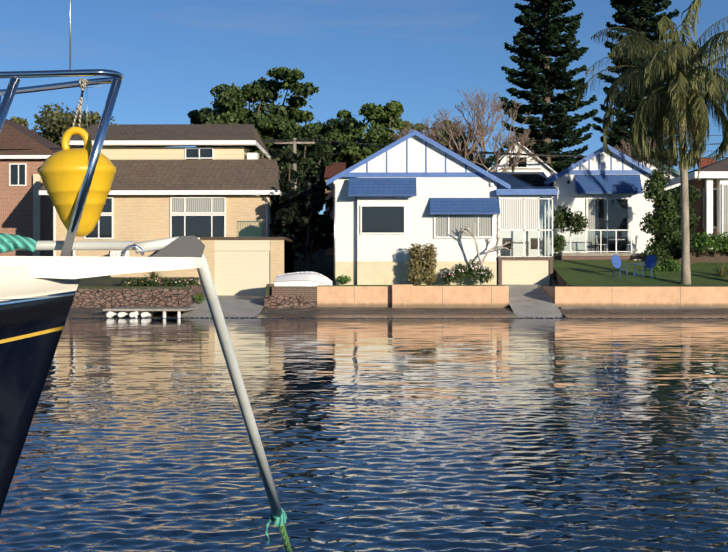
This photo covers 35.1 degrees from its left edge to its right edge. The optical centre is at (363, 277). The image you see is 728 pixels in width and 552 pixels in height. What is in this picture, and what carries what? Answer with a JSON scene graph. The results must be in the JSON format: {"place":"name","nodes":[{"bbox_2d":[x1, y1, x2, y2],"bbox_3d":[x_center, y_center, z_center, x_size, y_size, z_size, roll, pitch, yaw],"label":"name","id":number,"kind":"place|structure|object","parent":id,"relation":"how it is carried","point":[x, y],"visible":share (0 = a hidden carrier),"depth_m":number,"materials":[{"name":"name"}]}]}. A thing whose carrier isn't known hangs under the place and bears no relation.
{"place":"outdoors","nodes":[
{"label":"outdoors","id":0,"kind":"place"},
{"bbox_2d":[0,305,727,551],"bbox_3d":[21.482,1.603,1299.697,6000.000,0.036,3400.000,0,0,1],"label":"water","id":1,"kind":"structure","parent":0,"point":[543,434],"depth_m":11.46,"materials":[{"name":"blue liquid"}]},
{"bbox_2d":[0,265,80,513],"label":"boat hull","id":2,"kind":"object","parent":1,"relation":"on","point":[34,312],"visible":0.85,"depth_m":3.58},
{"bbox_2d":[0,233,36,252],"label":"rope","id":3,"kind":"object","parent":2,"relation":"on","point":[10,242],"visible":1,"depth_m":3.60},
{"bbox_2d":[0,0,123,255],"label":"boat railing","id":4,"kind":"object","parent":2,"relation":"on","point":[114,79],"visible":0.94,"depth_m":3.58,"materials":[{"name":"silver metal"}]},
{"bbox_2d":[39,78,115,236],"bbox_3d":[-0.915,-0.382,3.684,0.242,0.505,0.242,0,0,1],"label":"yellow buoy","id":5,"kind":"object","parent":4,"relation":"hanging from","point":[62,172],"visible":0.96,"depth_m":3.62,"materials":[{"name":"plastic"}]},
{"bbox_2d":[0,236,204,278],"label":"yacht bow platform","id":6,"kind":"structure","parent":2,"relation":"attached to","point":[182,252],"depth_m":3.64,"materials":[{"name":"white plastic"}]},
{"bbox_2d":[134,237,292,551],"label":"pole","id":7,"kind":"object","parent":2,"relation":"attached to","point":[278,517],"visible":0.96,"depth_m":4.62,"materials":[{"name":"grey metal"}]},
{"bbox_2d":[0,0,727,214],"label":"sky","id":8,"kind":"structure","parent":0,"point":[170,55],"materials":[{"name":"blue"}]},
{"bbox_2d":[67,227,727,317],"bbox_3d":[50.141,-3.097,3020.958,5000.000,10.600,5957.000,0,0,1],"label":"terrain","id":9,"kind":"structure","parent":0,"point":[530,300],"depth_m":47.63,"materials":[{"name":"grey concrete"}]},
{"bbox_2d":[0,119,61,255],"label":"house","id":10,"kind":"structure","parent":9,"relation":"on","point":[26,209],"depth_m":66.21,"materials":[{"name":"red brick"}]},
{"bbox_2d":[10,102,120,147],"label":"gum tree","id":11,"kind":"object","parent":9,"relation":"on","point":[61,122],"visible":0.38,"depth_m":90.50,"materials":[{"name":"green plant"}]},
{"bbox_2d":[142,271,167,280],"bbox_3d":[-9.220,-0.146,50.553,1.574,0.998,1.369,0,0,-18],"label":"flax garden","id":12,"kind":"object","parent":9,"relation":"on","point":[152,274],"visible":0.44,"depth_m":50.41,"materials":[{"name":"green plant"}]},
{"bbox_2d":[120,277,199,285],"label":"garden flowers","id":13,"kind":"object","parent":9,"relation":"on","point":[168,281],"visible":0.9,"depth_m":50.29,"materials":[{"name":"green plant"}]},
{"bbox_2d":[39,87,293,294],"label":"house","id":14,"kind":"structure","parent":9,"relation":"on","point":[214,202],"depth_m":60.07,"materials":[{"name":"beige brick"}]},
{"bbox_2d":[71,277,316,317],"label":"stone wall","id":15,"kind":"structure","parent":9,"relation":"on","point":[135,303],"depth_m":49.02,"materials":[{"name":"stone"}]},
{"bbox_2d":[274,271,332,285],"bbox_3d":[-2.673,0.278,50.727,2.683,1.056,1.700,0,0,1],"label":"upturned dinghy","id":16,"kind":"object","parent":15,"relation":"on","point":[307,278],"visible":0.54,"depth_m":50.25,"materials":[{"name":"white plastic"}]},
{"bbox_2d":[193,293,205,302],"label":"ramp weeds","id":17,"kind":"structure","parent":9,"relation":"on","point":[197,299],"depth_m":49.24,"materials":[{"name":"green plant"}]},
{"bbox_2d":[186,107,252,146],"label":"tree","id":18,"kind":"object","parent":9,"relation":"on","point":[193,115],"visible":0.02,"depth_m":85.00,"materials":[{"name":"green plant"}]},
{"bbox_2d":[197,66,327,195],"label":"tree","id":19,"kind":"object","parent":9,"relation":"on","point":[278,121],"visible":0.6,"depth_m":80.08,"materials":[{"name":"green plant"}]},
{"bbox_2d":[263,148,309,238],"bbox_3d":[-4.089,-3.395,61.727,3.147,7.039,3.542,0,0,1],"label":"dark hedge tree","id":20,"kind":"object","parent":9,"relation":"on","point":[289,157],"visible":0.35,"depth_m":61.26,"materials":[{"name":"green plant"}]},
{"bbox_2d":[274,138,314,257],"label":"power pole","id":21,"kind":"object","parent":9,"relation":"on","point":[294,143],"visible":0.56,"depth_m":67.88,"materials":[{"name":"grey wood"}]},
{"bbox_2d":[269,170,333,271],"bbox_3d":[-2.974,-2.462,57.819,3.721,5.763,3.760,0,0,1],"label":"dark hedge tree","id":22,"kind":"object","parent":9,"relation":"on","point":[304,208],"visible":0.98,"depth_m":57.50,"materials":[{"name":"green plant"}]},
{"bbox_2d":[272,124,338,205],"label":"tree","id":23,"kind":"object","parent":9,"relation":"on","point":[317,151],"visible":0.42,"depth_m":73.05,"materials":[{"name":"green plant"}]},
{"bbox_2d":[299,117,363,171],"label":"tree","id":24,"kind":"object","parent":9,"relation":"on","point":[334,124],"visible":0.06,"depth_m":79.66,"materials":[{"name":"green plant"}]},
{"bbox_2d":[0,135,727,157],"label":"power lines","id":25,"kind":"object","parent":9,"relation":"on","point":[361,144],"visible":0.48,"depth_m":69.00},
{"bbox_2d":[325,100,425,168],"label":"tree","id":26,"kind":"object","parent":9,"relation":"on","point":[383,120],"visible":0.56,"depth_m":74.67,"materials":[{"name":"green plant"}]},
{"bbox_2d":[113,120,675,204],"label":"treeline","id":27,"kind":"object","parent":9,"relation":"on","point":[488,159],"depth_m":110.83,"materials":[{"name":"green plant"}]},
{"bbox_2d":[407,243,437,284],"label":"hedge column","id":28,"kind":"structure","parent":9,"relation":"on","point":[426,273],"depth_m":52.67,"materials":[{"name":"green plant"}]},
{"bbox_2d":[390,116,464,146],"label":"bare tree","id":29,"kind":"object","parent":9,"relation":"on","point":[426,132],"visible":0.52,"depth_m":71.34,"materials":[{"name":"brown plant"}]},
{"bbox_2d":[326,130,557,285],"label":"cottage","id":30,"kind":"structure","parent":9,"relation":"on","point":[394,201],"depth_m":53.82,"materials":[{"name":"white paint"}]},
{"bbox_2d":[425,93,510,159],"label":"bare tree","id":31,"kind":"object","parent":9,"relation":"on","point":[475,136],"visible":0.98,"depth_m":69.08,"materials":[{"name":"brown plant"}]},
{"bbox_2d":[429,86,529,170],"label":"bare tree","id":32,"kind":"object","parent":9,"relation":"on","point":[481,143],"visible":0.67,"depth_m":75.05,"materials":[{"name":"brown plant"}]},
{"bbox_2d":[464,129,539,171],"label":"bare tree","id":33,"kind":"object","parent":9,"relation":"on","point":[511,139],"visible":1,"depth_m":71.19,"materials":[{"name":"brown plant"}]},
{"bbox_2d":[324,142,717,259],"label":"houses","id":34,"kind":"structure","parent":9,"relation":"on","point":[532,174],"depth_m":69.92,"materials":[{"name":"white paint"}]},
{"bbox_2d":[317,284,727,308],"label":"sea walls","id":35,"kind":"structure","parent":9,"relation":"on","point":[437,296],"depth_m":48.69,"materials":[{"name":"beige concrete"}]},
{"bbox_2d":[336,274,350,283],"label":"plants","id":36,"kind":"object","parent":35,"relation":"on","point":[340,278],"visible":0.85,"depth_m":53.30,"materials":[{"name":"green plant"}]},
{"bbox_2d":[440,259,493,283],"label":"flower bushes","id":37,"kind":"object","parent":35,"relation":"on","point":[458,273],"visible":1,"depth_m":52.70,"materials":[{"name":"green plant"}]},
{"bbox_2d":[461,223,509,284],"bbox_3d":[5.625,-1.070,53.127,2.377,2.856,0.540,0,0,-9],"label":"frangipani tree","id":38,"kind":"object","parent":35,"relation":"on","point":[488,251],"visible":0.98,"depth_m":52.97,"materials":[{"name":"grey plant"}]},
{"bbox_2d":[498,0,597,172],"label":"norfolk pine","id":39,"kind":"object","parent":9,"relation":"on","point":[552,76],"visible":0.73,"depth_m":86.50,"materials":[{"name":"green plant"}]},
{"bbox_2d":[545,144,654,259],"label":"cottage","id":40,"kind":"structure","parent":9,"relation":"on","point":[600,188],"depth_m":59.65,"materials":[{"name":"white paint"}]},
{"bbox_2d":[551,205,588,253],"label":"deck shrubs","id":41,"kind":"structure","parent":40,"relation":"on","point":[565,219],"depth_m":56.69,"materials":[{"name":"green plant"}]},
{"bbox_2d":[613,138,657,168],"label":"bare tree","id":42,"kind":"object","parent":9,"relation":"on","point":[623,150],"visible":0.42,"depth_m":75.29,"materials":[{"name":"brown plant"}]},
{"bbox_2d":[592,0,679,167],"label":"norfolk pine","id":43,"kind":"object","parent":9,"relation":"on","point":[629,14],"visible":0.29,"depth_m":90.43,"materials":[{"name":"green plant"}]},
{"bbox_2d":[553,260,727,286],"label":"lawn","id":44,"kind":"structure","parent":9,"relation":"on","point":[585,273],"depth_m":52.44,"materials":[{"name":"green plant"}]},
{"bbox_2d":[611,255,627,277],"bbox_3d":[11.470,-0.486,51.732,0.572,1.069,0.588,0,0,-29],"label":"chair","id":45,"kind":"object","parent":44,"relation":"on","point":[616,261],"visible":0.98,"depth_m":51.88,"materials":[{"name":"blue paint"}]},
{"bbox_2d":[641,255,656,277],"bbox_3d":[12.795,-0.486,51.707,0.568,1.069,0.586,0,0,36],"label":"chair","id":46,"kind":"object","parent":44,"relation":"on","point":[650,261],"visible":1,"depth_m":51.85,"materials":[{"name":"blue paint"}]},
{"bbox_2d":[576,0,727,284],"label":"queen palm","id":47,"kind":"object","parent":44,"relation":"on","point":[678,105],"visible":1,"depth_m":49.08,"materials":[{"name":"green plant"}]},
{"bbox_2d":[639,167,680,262],"bbox_3d":[14.718,-2.945,56.849,2.268,5.112,1.871,0,0,1],"label":"tall shrub","id":48,"kind":"object","parent":44,"relation":"on","point":[665,210],"visible":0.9,"depth_m":56.54,"materials":[{"name":"green plant"}]},
{"bbox_2d":[641,258,680,271],"bbox_3d":[13.861,-0.382,53.647,1.962,1.049,1.027,0,0,1],"label":"shrub","id":49,"kind":"object","parent":44,"relation":"on","point":[669,263],"visible":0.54,"depth_m":53.44,"materials":[{"name":"green plant"}]},
{"bbox_2d":[673,249,727,265],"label":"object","id":50,"kind":"object","parent":44,"relation":"on","point":[696,256],"depth_m":56.10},
{"bbox_2d":[692,232,727,252],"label":"hedge","id":51,"kind":"object","parent":44,"relation":"on","point":[705,242],"visible":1,"depth_m":54.98,"materials":[{"name":"green plant"}]},
{"bbox_2d":[711,262,727,276],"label":"yucca","id":52,"kind":"object","parent":44,"relation":"on","point":[722,271],"visible":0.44,"depth_m":51.92,"materials":[{"name":"green plant"}]},
{"bbox_2d":[666,184,701,259],"bbox_3d":[16.311,-2.719,59.093,1.972,4.280,1.513,0,0,1],"label":"tall shrub","id":53,"kind":"object","parent":9,"relation":"on","point":[693,220],"visible":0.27,"depth_m":58.81,"materials":[{"name":"green plant"}]},
{"bbox_2d":[656,158,727,250],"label":"house","id":54,"kind":"structure","parent":9,"relation":"on","point":[711,206],"depth_m":59.19,"materials":[{"name":"white paint"}]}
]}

